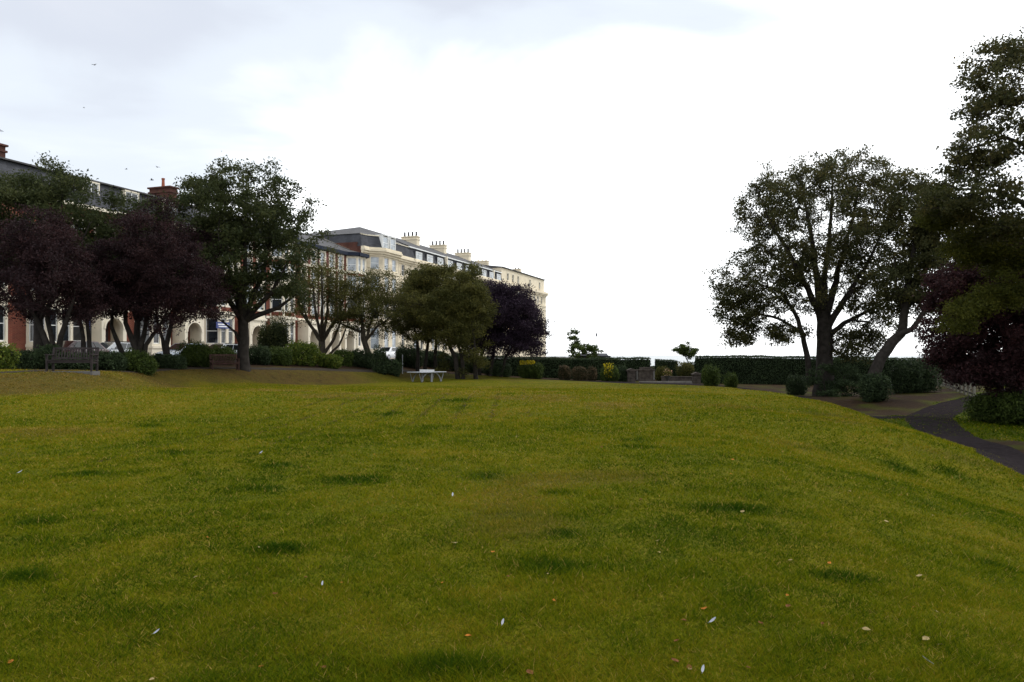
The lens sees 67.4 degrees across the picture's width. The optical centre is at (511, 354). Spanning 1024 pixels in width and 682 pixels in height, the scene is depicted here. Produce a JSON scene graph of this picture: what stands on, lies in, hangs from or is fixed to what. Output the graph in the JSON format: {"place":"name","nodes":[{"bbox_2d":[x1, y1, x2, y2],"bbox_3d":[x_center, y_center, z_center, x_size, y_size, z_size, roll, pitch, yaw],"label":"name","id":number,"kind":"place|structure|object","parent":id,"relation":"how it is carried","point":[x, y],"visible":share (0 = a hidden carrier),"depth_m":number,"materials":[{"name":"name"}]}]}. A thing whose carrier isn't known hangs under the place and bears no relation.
{"place":"outdoors","nodes":[
{"label":"outdoors","id":0,"kind":"place"},
{"bbox_2d":[0,367,415,372],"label":"bank path","id":1,"kind":"structure","parent":0,"point":[314,369],"depth_m":50.96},
{"bbox_2d":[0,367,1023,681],"bbox_3d":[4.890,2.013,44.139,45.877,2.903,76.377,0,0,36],"label":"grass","id":2,"kind":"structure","parent":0,"point":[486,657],"depth_m":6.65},
{"bbox_2d":[0,357,1023,681],"bbox_3d":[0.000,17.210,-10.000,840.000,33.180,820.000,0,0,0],"label":"ground","id":3,"kind":"structure","parent":0,"point":[902,403],"depth_m":7.95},
{"bbox_2d":[0,157,11,347],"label":"brick house","id":4,"kind":"structure","parent":3,"relation":"on","point":[6,330],"depth_m":53.90,"materials":[{"name":"white paint"}]},
{"bbox_2d":[0,305,4,340],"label":"window","id":5,"kind":"structure","parent":4,"relation":"in","point":[2,320],"depth_m":52.88,"materials":[{"name":"white paint"}]},
{"bbox_2d":[0,341,21,368],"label":"yellow green shrub","id":6,"kind":"object","parent":3,"relation":"on","point":[7,359],"visible":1,"depth_m":33.02,"materials":[{"name":"green plant"}]},
{"bbox_2d":[12,349,43,368],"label":"shrub","id":7,"kind":"object","parent":3,"relation":"on","point":[27,360],"visible":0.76,"depth_m":35.78,"materials":[{"name":"green plant"}]},
{"bbox_2d":[30,343,68,368],"bbox_3d":[-22.109,0.166,36.528,1.905,1.373,1.385,0,0,0],"label":"shrub","id":8,"kind":"object","parent":3,"relation":"on","point":[46,349],"visible":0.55,"depth_m":36.22,"materials":[{"name":"green plant"}]},
{"bbox_2d":[0,203,110,351],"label":"purple plum tree","id":9,"kind":"object","parent":3,"relation":"on","point":[45,271],"visible":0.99,"depth_m":36.30,"materials":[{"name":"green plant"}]},
{"bbox_2d":[0,130,128,351],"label":"brick house","id":10,"kind":"structure","parent":3,"relation":"on","point":[22,337],"depth_m":57.71,"materials":[{"name":"white paint"}]},
{"bbox_2d":[29,317,44,341],"bbox_3d":[-34.532,-2.125,55.861,1.020,2.450,0.080,0,0,-16],"label":"window","id":11,"kind":"structure","parent":10,"relation":"in","point":[31,328],"depth_m":55.75,"materials":[{"name":"glass"}]},
{"bbox_2d":[50,310,56,341],"bbox_3d":[-33.790,-2.125,56.457,0.080,2.450,0.710,0,0,20],"label":"window","id":12,"kind":"structure","parent":10,"relation":"in","point":[54,325],"depth_m":56.62,"materials":[{"name":"glass"}]},
{"bbox_2d":[62,320,69,340],"bbox_3d":[-33.437,-2.125,57.448,0.080,2.450,0.710,0,0,20],"label":"window","id":13,"kind":"structure","parent":10,"relation":"in","point":[67,334],"depth_m":57.65,"materials":[{"name":"glass"}]},
{"bbox_2d":[73,318,82,340],"bbox_3d":[-33.805,-2.150,59.676,0.080,2.300,1.000,0,0,20],"label":"window","id":14,"kind":"structure","parent":10,"relation":"in","point":[76,331],"depth_m":59.64,"materials":[{"name":"glass"}]},
{"bbox_2d":[0,151,129,350],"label":"green tree","id":15,"kind":"object","parent":3,"relation":"on","point":[54,193],"visible":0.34,"depth_m":43.37,"materials":[{"name":"green plant"}]},
{"bbox_2d":[49,371,99,375],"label":"bench slab","id":16,"kind":"structure","parent":3,"relation":"on","point":[92,372],"depth_m":29.74,"materials":[{"name":"concrete"}]},
{"bbox_2d":[44,347,98,370],"bbox_3d":[-17.177,0.221,30.016,1.730,0.980,0.753,0,0,-6],"label":"park bench","id":17,"kind":"object","parent":16,"relation":"on","point":[90,361],"visible":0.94,"depth_m":30.22,"materials":[{"name":"brown wood"}]},
{"bbox_2d":[59,351,100,369],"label":"shrub","id":18,"kind":"object","parent":3,"relation":"on","point":[79,366],"visible":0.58,"depth_m":36.53,"materials":[{"name":"green plant"}]},
{"bbox_2d":[63,341,108,353],"bbox_3d":[-27.009,-0.080,47.109,2.000,1.470,4.300,0,0,20],"label":"parked car","id":19,"kind":"object","parent":3,"relation":"on","point":[77,344],"visible":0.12,"depth_m":46.74,"materials":[{"name":"red paint"}]},
{"bbox_2d":[57,237,127,355],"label":"purple plum tree","id":20,"kind":"object","parent":3,"relation":"on","point":[103,268],"visible":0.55,"depth_m":39.23,"materials":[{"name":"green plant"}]},
{"bbox_2d":[88,349,129,370],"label":"shrub","id":21,"kind":"object","parent":3,"relation":"on","point":[113,361],"visible":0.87,"depth_m":37.66,"materials":[{"name":"green plant"}]},
{"bbox_2d":[100,341,131,351],"bbox_3d":[-27.556,-0.119,52.992,2.000,1.547,4.700,0,0,20],"label":"parked car","id":22,"kind":"object","parent":3,"relation":"on","point":[110,345],"visible":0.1,"depth_m":52.50,"materials":[{"name":"silver metal"}]},
{"bbox_2d":[71,185,181,343],"bbox_3d":[-23.079,-4.692,46.889,7.562,11.284,7.377,0,0,0],"label":"green tree","id":23,"kind":"object","parent":3,"relation":"on","point":[120,200],"visible":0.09,"depth_m":45.66,"materials":[{"name":"green plant"}]},
{"bbox_2d":[122,347,158,374],"bbox_3d":[-19.259,0.413,39.505,2.153,1.570,2.067,0,0,0],"label":"shrub","id":24,"kind":"object","parent":3,"relation":"on","point":[143,363],"visible":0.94,"depth_m":39.12,"materials":[{"name":"green plant"}]},
{"bbox_2d":[117,178,205,356],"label":"brick house","id":25,"kind":"structure","parent":3,"relation":"on","point":[194,330],"depth_m":68.58,"materials":[{"name":"white paint"}]},
{"bbox_2d":[154,323,158,343],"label":"window","id":26,"kind":"structure","parent":25,"relation":"in","point":[156,340],"depth_m":65.77,"materials":[{"name":"glass"}]},
{"bbox_2d":[94,194,235,354],"bbox_3d":[-18.957,-3.659,41.276,7.765,9.765,6.041,0,0,0],"label":"purple plum tree","id":27,"kind":"object","parent":3,"relation":"on","point":[127,250],"visible":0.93,"depth_m":40.42,"materials":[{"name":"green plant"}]},
{"bbox_2d":[151,353,187,369],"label":"shrub","id":28,"kind":"object","parent":3,"relation":"on","point":[172,361],"visible":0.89,"depth_m":43.57,"materials":[{"name":"green plant"}]},
{"bbox_2d":[156,343,199,355],"bbox_3d":[-24.720,-0.080,57.937,2.000,1.470,4.300,0,0,20],"label":"parked car","id":29,"kind":"object","parent":3,"relation":"on","point":[171,348],"visible":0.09,"depth_m":57.01,"materials":[{"name":"blue paint"}]},
{"bbox_2d":[142,222,242,353],"bbox_3d":[-19.273,-3.500,45.907,6.594,8.866,5.058,0,0,0],"label":"purple plum tree","id":30,"kind":"object","parent":3,"relation":"on","point":[165,342],"visible":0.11,"depth_m":45.78,"materials":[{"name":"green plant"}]},
{"bbox_2d":[171,338,215,366],"bbox_3d":[-19.400,-0.047,46.910,2.629,1.970,2.178,0,0,0],"label":"clipped shrub","id":31,"kind":"object","parent":3,"relation":"on","point":[197,354],"visible":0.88,"depth_m":46.47,"materials":[{"name":"green plant"}]},
{"bbox_2d":[209,343,237,351],"bbox_3d":[-23.357,-0.119,61.738,2.000,1.547,4.700,0,0,20],"label":"parked car","id":32,"kind":"object","parent":3,"relation":"on","point":[233,346],"visible":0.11,"depth_m":61.95,"materials":[{"name":"silver metal"}]},
{"bbox_2d":[211,344,236,364],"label":"clipped shrub","id":33,"kind":"object","parent":3,"relation":"on","point":[224,349],"visible":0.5,"depth_m":51.19,"materials":[{"name":"green plant"}]},
{"bbox_2d":[209,354,239,370],"bbox_3d":[-17.296,0.500,46.214,1.610,0.980,0.753,0,0,-34],"label":"park bench","id":34,"kind":"object","parent":3,"relation":"on","point":[216,362],"visible":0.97,"depth_m":46.31,"materials":[{"name":"brown wood"}]},
{"bbox_2d":[195,210,266,359],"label":"brick house","id":35,"kind":"structure","parent":3,"relation":"on","point":[213,334],"depth_m":74.45,"materials":[{"name":"white paint"}]},
{"bbox_2d":[206,318,217,343],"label":"window","id":36,"kind":"structure","parent":35,"relation":"in","point":[211,330],"depth_m":72.81,"materials":[{"name":"glass"}]},
{"bbox_2d":[216,322,229,328],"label":"wall sign","id":37,"kind":"object","parent":35,"relation":"attached to","point":[220,325],"visible":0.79,"depth_m":72.75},
{"bbox_2d":[221,318,224,342],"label":"window","id":38,"kind":"structure","parent":35,"relation":"in","point":[222,330],"depth_m":73.40,"materials":[{"name":"glass"}]},
{"bbox_2d":[229,319,231,342],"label":"window","id":39,"kind":"structure","parent":35,"relation":"in","point":[230,320],"depth_m":74.44,"materials":[{"name":"glass"}]},
{"bbox_2d":[144,155,336,371],"bbox_3d":[-17.035,-5.547,47.570,12.266,13.542,8.404,0,0,0],"label":"green tree","id":40,"kind":"object","parent":3,"relation":"on","point":[234,228],"visible":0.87,"depth_m":46.56,"materials":[{"name":"green plant"}]},
{"bbox_2d":[249,344,271,364],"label":"shrub","id":41,"kind":"object","parent":3,"relation":"on","point":[261,355],"visible":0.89,"depth_m":53.64,"materials":[{"name":"green plant"}]},
{"bbox_2d":[256,317,292,350],"bbox_3d":[-19.799,-1.195,63.985,2.940,4.062,2.533,0,0,0],"label":"laurel bush","id":42,"kind":"object","parent":3,"relation":"on","point":[278,333],"visible":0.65,"depth_m":63.38,"materials":[{"name":"green plant"}]},
{"bbox_2d":[269,345,292,365],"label":"shrub","id":43,"kind":"object","parent":3,"relation":"on","point":[283,356],"visible":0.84,"depth_m":54.72,"materials":[{"name":"green plant"}]},
{"bbox_2d":[243,219,320,346],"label":"brick house","id":44,"kind":"structure","parent":3,"relation":"on","point":[304,333],"depth_m":85.96,"materials":[{"name":"white paint"}]},
{"bbox_2d":[272,296,281,310],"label":"window","id":45,"kind":"structure","parent":44,"relation":"in","point":[274,303],"depth_m":82.03,"materials":[{"name":"glass"}]},
{"bbox_2d":[285,339,321,365],"bbox_3d":[-15.496,-0.088,56.705,2.778,2.093,2.828,0,0,0],"label":"yellow green shrub","id":46,"kind":"object","parent":3,"relation":"on","point":[305,353],"visible":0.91,"depth_m":56.53,"materials":[{"name":"green plant"}]},
{"bbox_2d":[269,245,361,353],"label":"olive green tree","id":47,"kind":"object","parent":3,"relation":"on","point":[321,334],"visible":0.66,"depth_m":62.61,"materials":[{"name":"green plant"}]},
{"bbox_2d":[282,228,369,355],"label":"brick house","id":48,"kind":"structure","parent":3,"relation":"on","point":[355,260],"depth_m":95.13,"materials":[{"name":"white paint"}]},
{"bbox_2d":[348,258,355,270],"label":"window","id":49,"kind":"structure","parent":48,"relation":"in","point":[351,261],"depth_m":96.17,"materials":[{"name":"glass"}]},
{"bbox_2d":[317,353,343,368],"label":"yellow green shrub","id":50,"kind":"object","parent":3,"relation":"on","point":[332,361],"visible":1,"depth_m":57.09,"materials":[{"name":"green plant"}]},
{"bbox_2d":[333,348,353,366],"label":"shrub","id":51,"kind":"object","parent":3,"relation":"on","point":[348,358],"visible":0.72,"depth_m":60.73,"materials":[{"name":"green plant"}]},
{"bbox_2d":[351,348,372,368],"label":"shrub","id":52,"kind":"object","parent":3,"relation":"on","point":[361,358],"visible":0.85,"depth_m":61.71,"materials":[{"name":"green plant"}]},
{"bbox_2d":[309,227,415,352],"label":"cream building","id":53,"kind":"structure","parent":3,"relation":"on","point":[390,253],"depth_m":101.97,"materials":[{"name":"white paint"}]},
{"bbox_2d":[371,328,378,348],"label":"window","id":54,"kind":"structure","parent":53,"relation":"in","point":[374,340],"depth_m":101.16,"materials":[{"name":"glass"}]},
{"bbox_2d":[371,257,378,268],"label":"window","id":55,"kind":"structure","parent":53,"relation":"in","point":[374,260],"depth_m":101.16,"materials":[{"name":"glass"}]},
{"bbox_2d":[383,236,387,247],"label":"window","id":56,"kind":"structure","parent":53,"relation":"in","point":[385,240],"depth_m":102.75,"materials":[{"name":"glass"}]},
{"bbox_2d":[305,265,428,368],"bbox_3d":[-11.514,-2.860,62.826,10.255,8.584,7.581,0,0,21],"label":"olive green tree","id":57,"kind":"object","parent":3,"relation":"on","point":[372,293],"visible":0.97,"depth_m":62.23,"materials":[{"name":"green plant"}]},
{"bbox_2d":[369,344,387,374],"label":"shrub","id":58,"kind":"object","parent":3,"relation":"on","point":[379,363],"visible":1,"depth_m":59.79,"materials":[{"name":"green plant"}]},
{"bbox_2d":[374,347,396,358],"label":"parked car","id":59,"kind":"object","parent":3,"relation":"on","point":[390,351],"visible":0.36,"depth_m":88.75,"materials":[{"name":"white paint"}]},
{"bbox_2d":[387,359,402,376],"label":"shrub","id":60,"kind":"object","parent":3,"relation":"on","point":[396,367],"visible":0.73,"depth_m":60.55,"materials":[{"name":"green plant"}]},
{"bbox_2d":[394,341,429,367],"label":"shrub","id":61,"kind":"object","parent":3,"relation":"on","point":[409,356],"visible":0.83,"depth_m":69.42,"materials":[{"name":"green plant"}]},
{"bbox_2d":[407,369,445,381],"bbox_3d":[-6.484,1.650,58.500,1.600,0.949,2.740,0,0,40],"label":"picnic table","id":62,"kind":"object","parent":3,"relation":"on","point":[425,372],"visible":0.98,"depth_m":58.19,"materials":[{"name":"white paint"}]},
{"bbox_2d":[421,348,451,369],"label":"shrub","id":63,"kind":"object","parent":3,"relation":"on","point":[430,357],"visible":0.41,"depth_m":73.35,"materials":[{"name":"green plant"}]},
{"bbox_2d":[371,230,504,357],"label":"cream building","id":64,"kind":"structure","parent":3,"relation":"on","point":[436,253],"depth_m":125.01,"materials":[{"name":"white paint"}]},
{"bbox_2d":[387,260,493,371],"bbox_3d":[-6.481,-3.095,66.143,9.947,10.047,6.301,0,0,0],"label":"olive green tree","id":65,"kind":"object","parent":3,"relation":"on","point":[424,279],"visible":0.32,"depth_m":64.98,"materials":[{"name":"green plant"}]},
{"bbox_2d":[408,260,498,378],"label":"olive green tree","id":66,"kind":"object","parent":3,"relation":"on","point":[457,306],"visible":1,"depth_m":61.10,"materials":[{"name":"green plant"}]},
{"bbox_2d":[449,353,483,372],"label":"shrub","id":67,"kind":"object","parent":3,"relation":"on","point":[469,366],"visible":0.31,"depth_m":73.25,"materials":[{"name":"green plant"}]},
{"bbox_2d":[482,361,512,376],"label":"round shrub","id":68,"kind":"object","parent":3,"relation":"on","point":[497,367],"visible":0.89,"depth_m":68.28,"materials":[{"name":"green plant"}]},
{"bbox_2d":[457,277,554,376],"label":"dark plum tree","id":69,"kind":"object","parent":3,"relation":"on","point":[517,312],"visible":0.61,"depth_m":66.63,"materials":[{"name":"purple plant"}]},
{"bbox_2d":[476,259,548,356],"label":"cream building","id":70,"kind":"structure","parent":3,"relation":"on","point":[514,276],"depth_m":163.18,"materials":[{"name":"white paint"}]},
{"bbox_2d":[516,360,544,378],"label":"round shrub","id":71,"kind":"object","parent":3,"relation":"on","point":[531,369],"visible":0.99,"depth_m":68.92,"materials":[{"name":"green plant"}]},
{"bbox_2d":[558,364,570,379],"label":"round shrub","id":72,"kind":"object","parent":3,"relation":"on","point":[564,372],"visible":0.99,"depth_m":69.77,"materials":[{"name":"brown plant"}]},
{"bbox_2d":[481,355,651,379],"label":"hedge","id":73,"kind":"object","parent":3,"relation":"on","point":[551,365],"visible":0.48,"depth_m":77.31,"materials":[{"name":"green plant"}]},
{"bbox_2d":[571,366,589,380],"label":"round shrub","id":74,"kind":"object","parent":3,"relation":"on","point":[581,373],"visible":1,"depth_m":69.70,"materials":[{"name":"brown plant"}]},
{"bbox_2d":[565,327,604,357],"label":"ragged tree","id":75,"kind":"object","parent":3,"relation":"on","point":[582,348],"visible":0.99,"depth_m":91.65,"materials":[{"name":"green plant"}]},
{"bbox_2d":[587,365,597,380],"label":"round shrub","id":76,"kind":"object","parent":3,"relation":"on","point":[593,375],"visible":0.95,"depth_m":70.27,"materials":[{"name":"brown plant"}]},
{"bbox_2d":[576,353,610,359],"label":"shelter","id":77,"kind":"object","parent":3,"relation":"on","point":[601,355],"visible":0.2,"depth_m":94.26,"materials":[{"name":"stone"}]},
{"bbox_2d":[600,363,620,381],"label":"flowering shrub","id":78,"kind":"object","parent":3,"relation":"on","point":[608,372],"visible":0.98,"depth_m":70.53,"materials":[{"name":"yellow plant"}]},
{"bbox_2d":[617,363,626,381],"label":"shrub","id":79,"kind":"object","parent":3,"relation":"on","point":[623,373],"visible":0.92,"depth_m":71.76,"materials":[{"name":"green plant"}]},
{"bbox_2d":[655,366,672,380],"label":"garden bush","id":80,"kind":"object","parent":3,"relation":"on","point":[659,373],"visible":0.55,"depth_m":83.74,"materials":[{"name":"green plant"}]},
{"bbox_2d":[639,381,691,382],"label":"kerb step","id":81,"kind":"object","parent":3,"relation":"on","point":[667,381],"visible":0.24,"depth_m":73.35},
{"bbox_2d":[654,358,677,378],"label":"hedge","id":82,"kind":"object","parent":3,"relation":"on","point":[670,364],"visible":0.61,"depth_m":87.64,"materials":[{"name":"green plant"}]},
{"bbox_2d":[661,376,691,380],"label":"wall","id":83,"kind":"structure","parent":3,"relation":"on","point":[680,378],"depth_m":80.82,"materials":[{"name":"stone"}]},
{"bbox_2d":[673,361,694,375],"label":"garden bush","id":84,"kind":"object","parent":3,"relation":"on","point":[685,370],"visible":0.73,"depth_m":83.67,"materials":[{"name":"green plant"}]},
{"bbox_2d":[670,341,699,362],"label":"windswept tree","id":85,"kind":"object","parent":3,"relation":"on","point":[683,349],"visible":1,"depth_m":87.60,"materials":[{"name":"green plant"}]},
{"bbox_2d":[691,372,700,383],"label":"stone pillar","id":86,"kind":"structure","parent":3,"relation":"on","point":[696,377],"depth_m":71.66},
{"bbox_2d":[701,364,721,385],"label":"round shrub","id":87,"kind":"object","parent":3,"relation":"on","point":[710,376],"visible":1,"depth_m":65.69,"materials":[{"name":"green plant"}]},
{"bbox_2d":[722,371,738,387],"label":"round shrub","id":88,"kind":"object","parent":3,"relation":"on","point":[730,380],"visible":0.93,"depth_m":61.74,"materials":[{"name":"green plant"}]},
{"bbox_2d":[785,374,807,394],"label":"shrub","id":89,"kind":"object","parent":3,"relation":"on","point":[794,385],"visible":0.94,"depth_m":56.72,"materials":[{"name":"green plant"}]},
{"bbox_2d":[701,143,919,396],"bbox_3d":[21.740,-5.893,55.433,14.302,18.661,12.955,0,0,34],"label":"sycamore tree","id":90,"kind":"object","parent":3,"relation":"on","point":[821,301],"visible":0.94,"depth_m":53.98,"materials":[{"name":"green plant"}]},
{"bbox_2d":[800,355,861,396],"bbox_3d":[22.515,1.684,52.993,5.292,3.288,2.614,0,0,0],"label":"basal shrub","id":91,"kind":"object","parent":3,"relation":"on","point":[834,387],"visible":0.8,"depth_m":52.80,"materials":[{"name":"green plant"}]},
{"bbox_2d":[694,354,1009,385],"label":"hedge","id":92,"kind":"object","parent":3,"relation":"on","point":[771,370],"visible":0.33,"depth_m":73.94,"materials":[{"name":"green plant"}]},
{"bbox_2d":[856,370,894,401],"bbox_3d":[22.242,1.991,47.044,2.108,2.130,2.088,0,0,0],"label":"shrub","id":93,"kind":"object","parent":3,"relation":"on","point":[873,387],"visible":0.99,"depth_m":46.61,"materials":[{"name":"green plant"}]},
{"bbox_2d":[887,358,942,393],"bbox_3d":[28.335,1.541,53.869,3.883,2.714,2.983,0,0,0],"label":"tall shrub","id":94,"kind":"object","parent":3,"relation":"on","point":[910,376],"visible":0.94,"depth_m":53.26,"materials":[{"name":"green plant"}]},
{"bbox_2d":[861,166,979,375],"bbox_3d":[26.148,-4.430,48.865,7.754,15.118,5.379,0,0,0],"label":"leaning tree","id":95,"kind":"object","parent":3,"relation":"on","point":[920,254],"visible":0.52,"depth_m":48.68,"materials":[{"name":"green plant"}]},
{"bbox_2d":[937,374,975,396],"bbox_3d":[31.495,2.228,54.750,0.175,1.432,15.803,0,0,22],"label":"post fence","id":96,"kind":"object","parent":3,"relation":"on","point":[969,392],"visible":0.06,"depth_m":51.66,"materials":[{"name":"grey wood"}]},
{"bbox_2d":[894,26,1023,247],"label":"lime tree","id":97,"kind":"object","parent":3,"relation":"on","point":[978,162],"visible":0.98,"depth_m":29.40,"materials":[{"name":"green plant"}]},
{"bbox_2d":[904,389,1023,474],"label":"footpath","id":98,"kind":"structure","parent":3,"relation":"on","point":[1011,456],"depth_m":32.59,"materials":[{"name":"asphalt"}]},
{"bbox_2d":[908,220,1023,423],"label":"purple beech tree","id":99,"kind":"object","parent":3,"relation":"on","point":[973,359],"visible":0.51,"depth_m":36.27,"materials":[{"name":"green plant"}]},
{"bbox_2d":[909,175,1023,337],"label":"lime tree","id":100,"kind":"object","parent":3,"relation":"on","point":[968,309],"visible":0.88,"depth_m":31.26,"materials":[{"name":"green plant"}]},
{"bbox_2d":[956,389,1023,424],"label":"tall shrub","id":101,"kind":"object","parent":3,"relation":"on","point":[1006,408],"visible":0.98,"depth_m":36.21,"materials":[{"name":"green plant"}]},
{"bbox_2d":[0,0,1023,354],"label":"sky","id":102,"kind":"structure","parent":0,"point":[599,151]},
{"bbox_2d":[527,378,703,384],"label":"terrace path","id":103,"kind":"structure","parent":0,"point":[629,382],"depth_m":68.85,"materials":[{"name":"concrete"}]},
{"bbox_2d":[626,368,636,381],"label":"stone pillar","id":104,"kind":"structure","parent":103,"relation":"on","point":[631,374],"depth_m":71.13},
{"bbox_2d":[546,355,921,365],"bbox_3d":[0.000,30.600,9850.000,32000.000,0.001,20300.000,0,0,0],"label":"sea","id":105,"kind":"structure","parent":0,"point":[680,358],"depth_m":9876.31,"materials":[{"name":"grey liquid"}]},
{"bbox_2d":[697,385,905,418],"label":"side path","id":106,"kind":"structure","parent":0,"point":[877,417],"depth_m":37.77,"materials":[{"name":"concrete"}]},
{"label":"garden terrace","id":107,"kind":"structure","parent":0,"visible":0},
{"bbox_2d":[635,367,654,381],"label":"stone monument","id":108,"kind":"object","parent":107,"relation":"on","point":[645,373],"visible":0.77,"depth_m":77.68,"materials":[{"name":"stone"}]},
{"bbox_2d":[663,370,671,380],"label":"flower urn","id":109,"kind":"object","parent":107,"relation":"on","point":[666,373],"visible":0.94,"depth_m":75.83,"materials":[{"name":"multicoloured plant"}]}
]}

